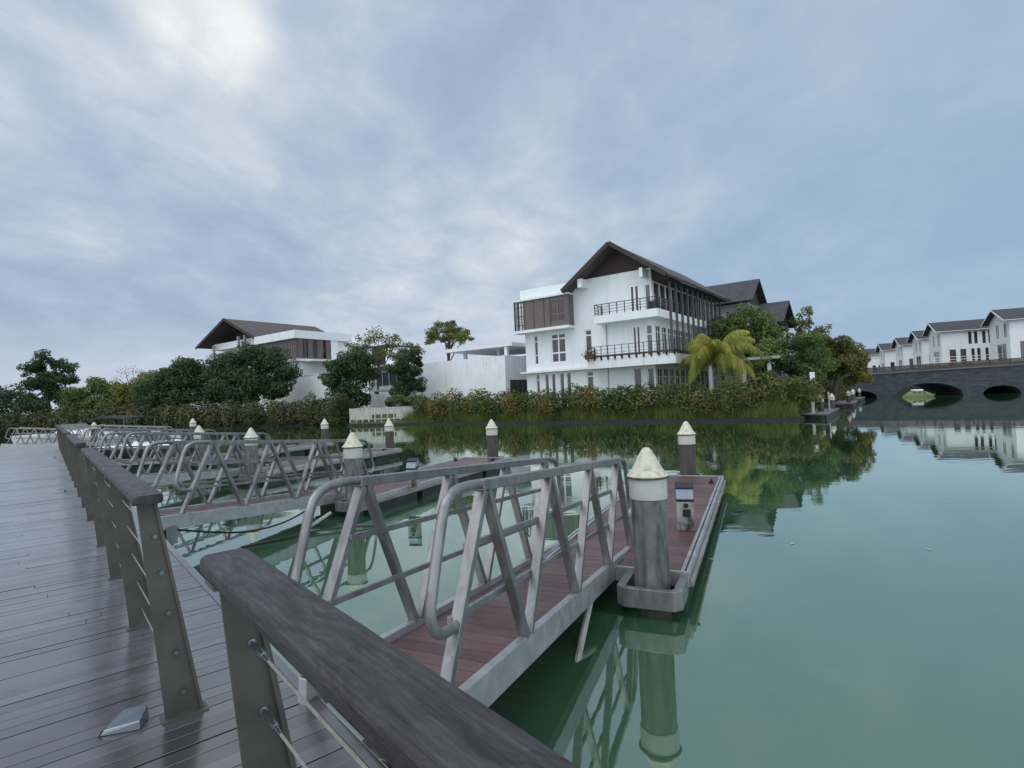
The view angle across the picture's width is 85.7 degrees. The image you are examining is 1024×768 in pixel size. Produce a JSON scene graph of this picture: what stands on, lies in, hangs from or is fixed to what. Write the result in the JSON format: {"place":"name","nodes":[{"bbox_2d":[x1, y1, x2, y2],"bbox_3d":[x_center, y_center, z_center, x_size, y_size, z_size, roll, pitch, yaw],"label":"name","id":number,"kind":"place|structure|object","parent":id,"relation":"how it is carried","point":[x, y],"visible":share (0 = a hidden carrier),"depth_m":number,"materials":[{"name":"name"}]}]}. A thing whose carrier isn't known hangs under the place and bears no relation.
{"place":"outdoors","nodes":[
{"label":"outdoors","id":0,"kind":"place"},
{"bbox_2d":[241,525,373,547],"bbox_3d":[-2.965,2.332,8.570,2.244,0.104,0.303,-2,-2,-27],"label":"water hose","id":1,"kind":"object","parent":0,"point":[277,539],"visible":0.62,"depth_m":8.40,"materials":[{"name":"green rubber"}]},
{"bbox_2d":[366,345,424,396],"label":"house","id":2,"kind":"structure","parent":0,"point":[386,381],"depth_m":73.33,"materials":[{"name":"white"}]},
{"bbox_2d":[376,372,396,386],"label":"window","id":3,"kind":"structure","parent":2,"relation":"in","point":[385,379],"depth_m":73.00,"materials":[{"name":"grey glass"}]},
{"bbox_2d":[0,396,857,437],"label":"bank edge","id":4,"kind":"object","parent":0,"point":[661,420],"visible":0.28,"depth_m":39.45,"materials":[{"name":"concrete"}]},
{"bbox_2d":[399,393,804,421],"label":"grass","id":5,"kind":"structure","parent":4,"relation":"on","point":[656,413],"depth_m":37.84,"materials":[{"name":"plant"}]},
{"bbox_2d":[5,396,855,435],"bbox_3d":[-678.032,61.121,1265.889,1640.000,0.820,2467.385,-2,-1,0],"label":"ground","id":6,"kind":"structure","parent":0,"point":[372,421],"depth_m":50.56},
{"bbox_2d":[0,383,55,423],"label":"tree","id":7,"kind":"object","parent":6,"relation":"on","point":[7,397],"visible":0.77,"depth_m":60.92,"materials":[{"name":"green plant"}]},
{"bbox_2d":[16,349,80,409],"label":"tree","id":8,"kind":"object","parent":6,"relation":"on","point":[45,382],"visible":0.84,"depth_m":75.65,"materials":[{"name":"green plant"}]},
{"bbox_2d":[55,376,148,416],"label":"tree","id":9,"kind":"object","parent":6,"relation":"on","point":[87,399],"visible":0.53,"depth_m":70.77,"materials":[{"name":"green plant"}]},
{"bbox_2d":[100,370,159,415],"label":"tree","id":10,"kind":"object","parent":6,"relation":"on","point":[121,390],"visible":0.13,"depth_m":67.95,"materials":[{"name":"green plant"}]},
{"bbox_2d":[108,366,153,384],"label":"bare tree","id":11,"kind":"object","parent":6,"relation":"on","point":[126,375],"visible":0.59,"depth_m":83.87,"materials":[{"name":"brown plant"}]},
{"bbox_2d":[128,372,161,416],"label":"tree","id":12,"kind":"object","parent":6,"relation":"on","point":[144,378],"visible":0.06,"depth_m":64.90,"materials":[{"name":"green plant"}]},
{"bbox_2d":[130,355,208,412],"bbox_3d":[-38.884,0.888,64.145,10.234,8.284,6.239,-2,-1,0],"label":"tree","id":13,"kind":"object","parent":6,"relation":"on","point":[172,381],"visible":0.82,"depth_m":62.85,"materials":[{"name":"green plant"}]},
{"bbox_2d":[0,390,354,437],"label":"hedge","id":14,"kind":"object","parent":6,"relation":"on","point":[331,411],"visible":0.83,"depth_m":58.82,"materials":[{"name":"green plant"}]},
{"bbox_2d":[190,341,302,409],"bbox_3d":[-30.772,-0.168,63.492,12.954,9.679,7.046,-2,-1,-11],"label":"tree","id":15,"kind":"object","parent":6,"relation":"on","point":[225,376],"visible":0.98,"depth_m":62.38,"materials":[{"name":"green plant"}]},
{"bbox_2d":[195,318,369,412],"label":"villa","id":16,"kind":"object","parent":6,"relation":"on","point":[311,348],"visible":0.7,"depth_m":75.23,"materials":[{"name":"paint"}]},
{"bbox_2d":[282,373,331,406],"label":"garden wall","id":17,"kind":"structure","parent":6,"relation":"on","point":[304,385],"depth_m":66.99,"materials":[{"name":"paint"}]},
{"bbox_2d":[317,346,379,408],"bbox_3d":[-16.946,0.022,57.542,6.262,7.834,4.152,-2,-1,0],"label":"tree","id":18,"kind":"object","parent":6,"relation":"on","point":[357,366],"visible":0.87,"depth_m":56.97,"materials":[{"name":"green plant"}]},
{"bbox_2d":[349,406,418,422],"bbox_3d":[-11.533,2.758,49.956,6.700,1.320,0.102,-3,-1,9],"label":"fence","id":19,"kind":"object","parent":6,"relation":"on","point":[356,414],"visible":0.8,"depth_m":50.04,"materials":[{"name":"concrete"}]},
{"bbox_2d":[344,325,425,393],"bbox_3d":[-14.372,-1.498,62.396,9.364,10.494,4.186,-2,-1,0],"label":"tree","id":20,"kind":"object","parent":6,"relation":"on","point":[365,345],"visible":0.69,"depth_m":62.44,"materials":[{"name":"green plant"}]},
{"bbox_2d":[363,388,421,408],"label":"terrace","id":21,"kind":"structure","parent":6,"relation":"on","point":[378,400],"depth_m":60.11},
{"bbox_2d":[384,394,409,406],"bbox_3d":[-11.172,2.126,54.308,2.722,2.377,1.435,-2,-1,0],"label":"shrub","id":22,"kind":"object","parent":6,"relation":"on","point":[398,398],"visible":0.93,"depth_m":54.05,"materials":[{"name":"green plant"}]},
{"bbox_2d":[381,347,427,405],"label":"tree","id":23,"kind":"object","parent":6,"relation":"on","point":[403,371],"visible":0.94,"depth_m":55.97,"materials":[{"name":"green plant"}]},
{"bbox_2d":[423,319,473,360],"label":"tree","id":24,"kind":"object","parent":6,"relation":"on","point":[451,332],"visible":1,"depth_m":61.68,"materials":[{"name":"green plant"}]},
{"bbox_2d":[420,342,526,408],"bbox_3d":[-1.587,-0.507,61.193,12.300,6.560,11.500,-3,-2,36],"label":"annex","id":25,"kind":"object","parent":6,"relation":"on","point":[500,369],"visible":0.37,"depth_m":55.94,"materials":[{"name":"paint"}]},
{"bbox_2d":[410,373,825,418],"bbox_3d":[5.654,1.127,40.855,32.359,2.914,10.916,-3,-1,16],"label":"hedge","id":26,"kind":"object","parent":6,"relation":"on","point":[802,391],"visible":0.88,"depth_m":37.66,"materials":[{"name":"green plant"}]},
{"bbox_2d":[512,241,730,405],"bbox_3d":[11.260,-4.696,52.841,15.160,13.439,17.805,-3,-2,36],"label":"villa","id":27,"kind":"object","parent":6,"relation":"on","point":[602,297],"visible":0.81,"depth_m":46.51,"materials":[{"name":"paint"}]},
{"bbox_2d":[534,336,538,364],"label":"window","id":28,"kind":"structure","parent":27,"relation":"in","point":[535,337],"depth_m":50.46,"materials":[{"name":"white glass"}]},
{"bbox_2d":[536,374,539,401],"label":"window","id":29,"kind":"structure","parent":27,"relation":"in","point":[537,375],"depth_m":50.35,"materials":[{"name":"white glass"}]},
{"bbox_2d":[552,374,555,396],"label":"window","id":30,"kind":"structure","parent":27,"relation":"in","point":[553,375],"depth_m":49.37,"materials":[{"name":"white glass"}]},
{"bbox_2d":[550,298,565,322],"bbox_3d":[3.992,-6.403,48.002,1.600,2.020,0.070,-3,-2,36],"label":"window","id":31,"kind":"structure","parent":27,"relation":"in","point":[557,308],"depth_m":47.98,"materials":[{"name":"brown glass"}]},
{"bbox_2d":[551,332,566,362],"bbox_3d":[4.179,-3.197,49.004,1.600,2.650,0.070,-3,-2,36],"label":"window","id":32,"kind":"structure","parent":27,"relation":"in","point":[558,340],"depth_m":49.00,"materials":[{"name":"white glass"}]},
{"bbox_2d":[560,373,564,402],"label":"window","id":33,"kind":"structure","parent":27,"relation":"in","point":[561,374],"depth_m":48.82,"materials":[{"name":"white glass"}]},
{"bbox_2d":[585,329,592,354],"bbox_3d":[6.599,-3.353,47.218,0.700,2.630,0.070,-3,-2,36],"label":"window","id":34,"kind":"structure","parent":27,"relation":"in","point":[588,333],"depth_m":47.25,"materials":[{"name":"white glass"}]},
{"bbox_2d":[581,346,597,360],"bbox_3d":[6.335,-2.474,45.357,1.557,1.292,0.863,-3,-2,36],"label":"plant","id":35,"kind":"object","parent":27,"relation":"on","point":[588,356],"visible":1,"depth_m":45.20,"materials":[{"name":"plant"}]},
{"bbox_2d":[587,371,593,395],"bbox_3d":[6.747,0.178,47.131,0.700,2.600,0.070,-3,-2,36],"label":"window","id":36,"kind":"structure","parent":27,"relation":"in","point":[590,374],"depth_m":47.16,"materials":[{"name":"white glass"}]},
{"bbox_2d":[629,284,639,310],"bbox_3d":[9.949,-6.910,44.714,0.930,2.330,0.070,-3,-2,36],"label":"window","id":37,"kind":"structure","parent":27,"relation":"in","point":[634,293],"depth_m":44.69,"materials":[{"name":"white glass"}]},
{"bbox_2d":[632,325,641,355],"bbox_3d":[10.112,-3.470,44.614,0.770,2.520,0.070,-3,-2,36],"label":"window","id":38,"kind":"structure","parent":27,"relation":"in","point":[636,330],"depth_m":44.60,"materials":[{"name":"white glass"}]},
{"bbox_2d":[634,368,641,387],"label":"window","id":39,"kind":"structure","parent":27,"relation":"in","point":[637,371],"depth_m":44.61,"materials":[{"name":"grey glass"}]},
{"bbox_2d":[644,284,650,308],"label":"window","id":40,"kind":"structure","parent":27,"relation":"in","point":[647,286],"depth_m":44.07,"materials":[{"name":"white glass"}]},
{"bbox_2d":[646,324,652,354],"bbox_3d":[10.986,-3.497,43.969,0.550,2.470,0.070,-3,-2,36],"label":"window","id":41,"kind":"structure","parent":27,"relation":"in","point":[649,336],"depth_m":44.00,"materials":[{"name":"white glass"}]},
{"bbox_2d":[647,367,654,399],"bbox_3d":[11.112,-0.010,43.899,0.600,2.650,0.070,-3,-2,36],"label":"window","id":42,"kind":"structure","parent":27,"relation":"in","point":[650,370],"depth_m":43.91,"materials":[{"name":"grey glass"}]},
{"bbox_2d":[653,283,658,304],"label":"window","id":43,"kind":"structure","parent":27,"relation":"in","point":[655,285],"depth_m":44.81,"materials":[{"name":"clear glass"}]},
{"bbox_2d":[655,325,660,353],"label":"window","id":44,"kind":"structure","parent":27,"relation":"in","point":[658,337],"depth_m":44.72,"materials":[{"name":"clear glass"}]},
{"bbox_2d":[660,285,664,309],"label":"window","id":45,"kind":"structure","parent":27,"relation":"in","point":[662,295],"depth_m":45.89,"materials":[{"name":"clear glass"}]},
{"bbox_2d":[662,327,666,353],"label":"window","id":46,"kind":"structure","parent":27,"relation":"in","point":[664,337],"depth_m":45.61,"materials":[{"name":"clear glass"}]},
{"bbox_2d":[678,330,763,400],"bbox_3d":[15.023,-1.070,40.576,6.250,5.491,5.574,-1,-2,-38],"label":"palm tree","id":47,"kind":"object","parent":6,"relation":"on","point":[717,353],"visible":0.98,"depth_m":39.73,"materials":[{"name":"green plant"}]},
{"bbox_2d":[696,302,789,357],"bbox_3d":[21.311,-2.930,50.943,8.803,9.399,4.124,-2,-1,0],"label":"tree","id":48,"kind":"object","parent":6,"relation":"on","point":[764,325],"visible":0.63,"depth_m":50.39,"materials":[{"name":"green plant"}]},
{"bbox_2d":[708,355,782,400],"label":"pavilion","id":49,"kind":"structure","parent":6,"relation":"on","point":[748,376],"depth_m":46.39,"materials":[{"name":"white concrete"}]},
{"bbox_2d":[699,279,796,378],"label":"house","id":50,"kind":"structure","parent":6,"relation":"on","point":[749,292],"depth_m":59.52,"materials":[{"name":"tile"}]},
{"bbox_2d":[749,331,840,384],"bbox_3d":[22.376,-1.283,44.450,6.687,5.892,4.569,-3,-1,17],"label":"tree","id":51,"kind":"object","parent":6,"relation":"on","point":[811,350],"visible":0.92,"depth_m":43.60,"materials":[{"name":"green plant"}]},
{"bbox_2d":[786,306,832,365],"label":"tree","id":52,"kind":"object","parent":6,"relation":"on","point":[803,325],"visible":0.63,"depth_m":57.93,"materials":[{"name":"green plant"}]},
{"bbox_2d":[805,376,851,407],"bbox_3d":[31.333,0.281,55.207,3.643,3.750,31.814,-3,-2,35],"label":"hedge","id":53,"kind":"object","parent":6,"relation":"on","point":[827,386],"visible":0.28,"depth_m":51.87,"materials":[{"name":"green plant"}]},
{"bbox_2d":[796,333,873,401],"bbox_3d":[27.163,-1.410,46.141,5.932,5.860,4.751,-2,-1,0],"label":"tree","id":54,"kind":"object","parent":6,"relation":"on","point":[850,358],"visible":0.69,"depth_m":45.46,"materials":[{"name":"green plant"}]},
{"bbox_2d":[776,357,1023,397],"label":"bridge","id":55,"kind":"structure","parent":6,"relation":"on","point":[967,378],"depth_m":69.51,"materials":[{"name":"stone"}]},
{"bbox_2d":[0,392,1023,767],"bbox_3d":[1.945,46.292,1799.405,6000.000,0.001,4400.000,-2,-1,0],"label":"water","id":56,"kind":"structure","parent":0,"point":[834,614],"depth_m":5.59,"materials":[{"name":"liquid"}]},
{"bbox_2d":[1,427,87,445],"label":"gangway","id":57,"kind":"object","parent":56,"relation":"on","point":[41,429],"visible":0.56,"depth_m":34.16,"materials":[{"name":"metal"}]},
{"bbox_2d":[10,423,111,443],"bbox_3d":[-28.880,3.477,36.455,8.500,1.700,2.300,-3,-1,14],"label":"motor boat","id":58,"kind":"object","parent":56,"relation":"on","point":[69,426],"visible":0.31,"depth_m":35.92,"materials":[{"name":"plastic"}]},
{"bbox_2d":[85,425,173,447],"bbox_3d":[-22.035,3.021,31.990,4.619,1.484,0.883,-2,-1,-12],"label":"gangway","id":59,"kind":"object","parent":56,"relation":"on","point":[115,442],"visible":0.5,"depth_m":31.60,"materials":[{"name":"metal"}]},
{"bbox_2d":[79,415,182,441],"bbox_3d":[-24.195,3.003,35.362,7.500,2.085,2.400,-3,-1,14],"label":"motor boat","id":60,"kind":"object","parent":56,"relation":"on","point":[122,417],"visible":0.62,"depth_m":34.83,"materials":[{"name":"white plastic"}]},
{"bbox_2d":[93,435,193,458],"bbox_3d":[-15.098,2.745,23.255,5.500,1.240,2.000,-3,-2,24],"label":"motor boat","id":61,"kind":"object","parent":56,"relation":"on","point":[107,453],"visible":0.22,"depth_m":22.69,"materials":[{"name":"white plastic"}]},
{"bbox_2d":[189,418,196,440],"bbox_3d":[-17.961,3.679,31.137,0.380,3.492,0.380,-2,-1,0],"label":"mooring pile","id":62,"kind":"object","parent":56,"relation":"in","point":[192,423],"visible":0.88,"depth_m":31.05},
{"bbox_2d":[194,425,204,468],"bbox_3d":[-10.866,3.188,19.239,0.380,3.492,0.380,-2,-1,0],"label":"mooring pile","id":63,"kind":"object","parent":56,"relation":"in","point":[201,449],"visible":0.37,"depth_m":19.15,"materials":[{"name":"concrete"}]},
{"bbox_2d":[243,428,258,484],"bbox_3d":[-6.874,2.907,14.640,0.380,3.492,0.380,-2,-1,0],"label":"mooring pile","id":64,"kind":"object","parent":56,"relation":"in","point":[251,451],"visible":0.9,"depth_m":14.54,"materials":[{"name":"concrete"}]},
{"bbox_2d":[191,442,333,466],"bbox_3d":[-9.969,2.955,22.416,1.570,0.738,7.035,-3,-2,24],"label":"floating dock","id":65,"kind":"object","parent":56,"relation":"on","point":[297,448],"visible":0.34,"depth_m":22.91,"materials":[{"name":"metal"}]},
{"bbox_2d":[81,428,218,465],"bbox_3d":[-12.061,2.123,18.667,0.883,1.484,4.619,-3,-2,24],"label":"gangway","id":66,"kind":"object","parent":65,"relation":"on","point":[122,441],"visible":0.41,"depth_m":17.93,"materials":[{"name":"metal"}]},
{"bbox_2d":[233,448,401,481],"bbox_3d":[-5.977,2.674,17.818,1.570,0.738,7.035,-3,-2,24],"label":"floating dock","id":67,"kind":"object","parent":56,"relation":"on","point":[379,454],"visible":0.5,"depth_m":16.93,"materials":[{"name":"metal"}]},
{"bbox_2d":[98,432,273,482],"bbox_3d":[-8.069,1.842,14.068,0.883,1.484,4.619,-3,-2,24],"label":"gangway","id":68,"kind":"object","parent":67,"relation":"on","point":[169,476],"visible":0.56,"depth_m":13.38,"materials":[{"name":"metal"}]},
{"bbox_2d":[311,511,331,527],"bbox_3d":[-3.305,2.334,9.049,0.060,0.318,0.911,-3,-2,27],"label":"support pipe","id":69,"kind":"object","parent":56,"relation":"in","point":[323,517],"visible":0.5,"depth_m":9.24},
{"bbox_2d":[320,419,328,438],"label":"mooring pile","id":70,"kind":"object","parent":56,"relation":"in","point":[324,424],"visible":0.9,"depth_m":25.29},
{"bbox_2d":[342,432,363,515],"bbox_3d":[-2.832,2.622,9.991,0.380,3.492,0.380,-2,-1,0],"label":"mooring pile","id":71,"kind":"object","parent":56,"relation":"in","point":[352,446],"visible":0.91,"depth_m":9.89,"materials":[{"name":"concrete"}]},
{"bbox_2d":[384,419,393,447],"bbox_3d":[-4.575,3.062,20.786,0.380,3.492,0.380,-2,-1,0],"label":"mooring pile","id":72,"kind":"object","parent":56,"relation":"in","point":[389,433],"visible":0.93,"depth_m":20.68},
{"bbox_2d":[320,456,511,511],"bbox_3d":[-1.935,2.390,13.169,1.570,0.738,7.035,-3,-2,24],"label":"floating dock","id":73,"kind":"object","parent":56,"relation":"on","point":[388,495],"visible":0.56,"depth_m":11.55,"materials":[{"name":"metal"}]},
{"bbox_2d":[136,439,374,543],"bbox_3d":[-4.028,1.558,9.419,0.883,1.484,4.619,-3,-2,24],"label":"gangway","id":74,"kind":"object","parent":73,"relation":"on","point":[185,514],"visible":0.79,"depth_m":8.60,"materials":[{"name":"metal"}]},
{"bbox_2d":[177,511,304,533],"bbox_3d":[-3.991,2.123,8.637,0.121,0.348,2.701,-3,-2,22],"label":"mooring line","id":75,"kind":"object","parent":74,"relation":"attached to","point":[186,530],"visible":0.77,"depth_m":8.27,"materials":[{"name":"black fabric"}]},
{"bbox_2d":[405,458,419,487],"bbox_3d":[-1.980,1.769,11.002,0.216,0.575,0.244,-3,-1,12],"label":"power pedestal","id":76,"kind":"object","parent":73,"relation":"on","point":[412,464],"visible":0.73,"depth_m":10.93,"materials":[{"name":"black plastic"}]},
{"bbox_2d":[485,419,497,456],"bbox_3d":[-0.534,2.777,16.137,0.380,3.492,0.380,-2,-1,0],"label":"mooring pile","id":77,"kind":"object","parent":56,"relation":"in","point":[491,428],"visible":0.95,"depth_m":16.03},
{"bbox_2d":[575,603,592,661],"bbox_3d":[0.562,2.051,4.384,0.059,0.518,1.244,-3,-1,17],"label":"support pipe","id":78,"kind":"object","parent":56,"relation":"in","point":[582,638],"visible":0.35,"depth_m":4.40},
{"bbox_2d":[543,473,725,611],"bbox_3d":[2.206,2.094,8.221,1.570,0.738,7.035,-3,-2,24],"label":"floating dock","id":79,"kind":"object","parent":56,"relation":"on","point":[686,550],"visible":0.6,"depth_m":6.04,"materials":[{"name":"wood"}]},
{"bbox_2d":[291,457,632,767],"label":"gangway","id":80,"kind":"object","parent":79,"relation":"on","point":[488,640],"visible":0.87,"depth_m":3.52,"materials":[{"name":"metal"}]},
{"bbox_2d":[674,481,694,530],"bbox_3d":[2.112,1.492,6.744,0.216,0.575,0.244,-3,-1,15],"label":"power pedestal","id":81,"kind":"object","parent":79,"relation":"on","point":[684,497],"visible":1,"depth_m":6.66,"materials":[{"name":"black plastic"}]},
{"bbox_2d":[626,447,671,617],"bbox_3d":[1.309,2.326,5.043,0.380,3.492,0.380,-2,-1,0],"label":"mooring pile","id":82,"kind":"object","parent":56,"relation":"in","point":[647,476],"visible":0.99,"depth_m":4.93,"materials":[{"name":"concrete"}]},
{"bbox_2d":[677,421,696,474],"bbox_3d":[3.608,2.501,11.188,0.380,3.492,0.380,-2,-1,0],"label":"mooring pile","id":83,"kind":"object","parent":56,"relation":"in","point":[686,433],"visible":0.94,"depth_m":11.09,"materials":[{"name":"concrete"}]},
{"bbox_2d":[798,408,839,418],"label":"jetty","id":84,"kind":"object","parent":56,"relation":"in","point":[825,414],"visible":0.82,"depth_m":33.03,"materials":[{"name":"concrete"}]},
{"bbox_2d":[830,393,834,408],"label":"mooring pile","id":85,"kind":"object","parent":56,"relation":"in","point":[832,401],"visible":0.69,"depth_m":37.93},
{"bbox_2d":[835,400,857,406],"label":"jetty","id":86,"kind":"object","parent":56,"relation":"in","point":[845,403],"visible":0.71,"depth_m":47.17,"materials":[{"name":"concrete"}]},
{"bbox_2d":[902,389,934,396],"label":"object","id":87,"kind":"object","parent":56,"relation":"on","point":[916,393],"visible":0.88,"depth_m":67.07,"materials":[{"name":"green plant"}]},
{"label":"boardwalk base","id":88,"kind":"structure","parent":56,"relation":"in","visible":0},
{"bbox_2d":[0,442,361,767],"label":"boardwalk","id":89,"kind":"structure","parent":88,"relation":"on","point":[73,684],"depth_m":3.41,"materials":[{"name":"grey wood"}]},
{"bbox_2d":[57,426,65,462],"bbox_3d":[-15.928,2.096,19.619,0.305,1.123,5.200,-1,-2,-40],"label":"timber railing","id":90,"kind":"object","parent":89,"relation":"on","point":[61,441],"visible":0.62,"depth_m":18.89,"materials":[{"name":"grey wood"}]},
{"bbox_2d":[60,429,72,480],"bbox_3d":[-11.771,1.799,14.685,0.305,1.123,5.200,-1,-2,-40],"label":"timber railing","id":91,"kind":"object","parent":89,"relation":"on","point":[64,432],"visible":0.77,"depth_m":13.95,"materials":[{"name":"grey wood"}]},
{"bbox_2d":[66,434,93,521],"bbox_3d":[-7.613,1.503,9.751,0.305,1.123,5.200,-1,-2,-40],"label":"timber railing","id":92,"kind":"object","parent":89,"relation":"on","point":[78,465],"visible":0.9,"depth_m":8.55,"materials":[{"name":"grey wood"}]},
{"bbox_2d":[97,705,148,736],"bbox_3d":[-1.865,1.617,2.658,0.178,0.055,0.138,-2,-1,-14],"label":"deck light","id":93,"kind":"object","parent":89,"relation":"on","point":[130,719],"visible":1,"depth_m":2.63,"materials":[{"name":"silver metal"}]},
{"bbox_2d":[81,448,208,725],"bbox_3d":[-3.242,1.192,4.565,0.305,1.123,5.140,-1,-2,-40],"label":"timber railing","id":94,"kind":"object","parent":89,"relation":"on","point":[149,583],"visible":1,"depth_m":2.76,"materials":[{"name":"grey wood"}]},
{"bbox_2d":[130,505,387,767],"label":"kerb","id":95,"kind":"structure","parent":89,"relation":"attached to","point":[363,752],"depth_m":2.73,"materials":[{"name":"grey concrete"}]},
{"bbox_2d":[200,548,578,767],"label":"timber railing","id":96,"kind":"object","parent":89,"relation":"on","point":[393,706],"visible":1,"depth_m":0.85,"materials":[{"name":"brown wood"}]},
{"bbox_2d":[0,0,1023,414],"label":"sky","id":97,"kind":"structure","parent":0,"point":[170,170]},
{"bbox_2d":[897,368,946,392],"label":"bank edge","id":98,"kind":"object","parent":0,"point":[907,389],"visible":0.05,"depth_m":89.23,"materials":[{"name":"stone"}]},
{"bbox_2d":[880,361,1023,372],"bbox_3d":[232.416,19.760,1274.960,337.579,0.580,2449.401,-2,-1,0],"label":"terrace ground","id":99,"kind":"structure","parent":0,"point":[958,366],"depth_m":82.06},
{"bbox_2d":[860,348,879,370],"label":"terraced house","id":100,"kind":"structure","parent":99,"relation":"on","point":[874,360],"depth_m":165.71,"materials":[{"name":"paint"}]},
{"bbox_2d":[875,343,895,370],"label":"terraced house","id":101,"kind":"structure","parent":99,"relation":"on","point":[887,355],"depth_m":145.20,"materials":[{"name":"paint"}]},
{"bbox_2d":[890,337,912,369],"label":"terraced house","id":102,"kind":"structure","parent":99,"relation":"on","point":[904,351],"depth_m":127.96,"materials":[{"name":"paint"}]},
{"bbox_2d":[906,330,929,367],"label":"terraced house","id":103,"kind":"structure","parent":99,"relation":"on","point":[920,348],"depth_m":113.16,"materials":[{"name":"paint"}]},
{"bbox_2d":[922,319,990,365],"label":"terraced house","id":104,"kind":"structure","parent":99,"relation":"on","point":[965,340],"depth_m":95.47,"materials":[{"name":"paint"}]},
{"bbox_2d":[949,349,956,361],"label":"window","id":105,"kind":"structure","parent":104,"relation":"in","point":[952,352],"depth_m":95.61,"materials":[{"name":"glass"}]},
{"bbox_2d":[960,349,966,363],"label":"window","id":106,"kind":"structure","parent":104,"relation":"in","point":[963,351],"depth_m":95.00,"materials":[{"name":"brown metal"}]},
{"bbox_2d":[934,354,999,362],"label":"fence","id":107,"kind":"object","parent":99,"relation":"on","point":[971,358],"visible":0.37,"depth_m":84.97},
{"bbox_2d":[980,307,1023,361],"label":"terraced house","id":108,"kind":"structure","parent":99,"relation":"on","point":[1006,329],"depth_m":82.32,"materials":[{"name":"paint"}]},
{"bbox_2d":[997,343,1006,361],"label":"window","id":109,"kind":"structure","parent":108,"relation":"in","point":[1001,348],"depth_m":83.80,"materials":[{"name":"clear glass"}]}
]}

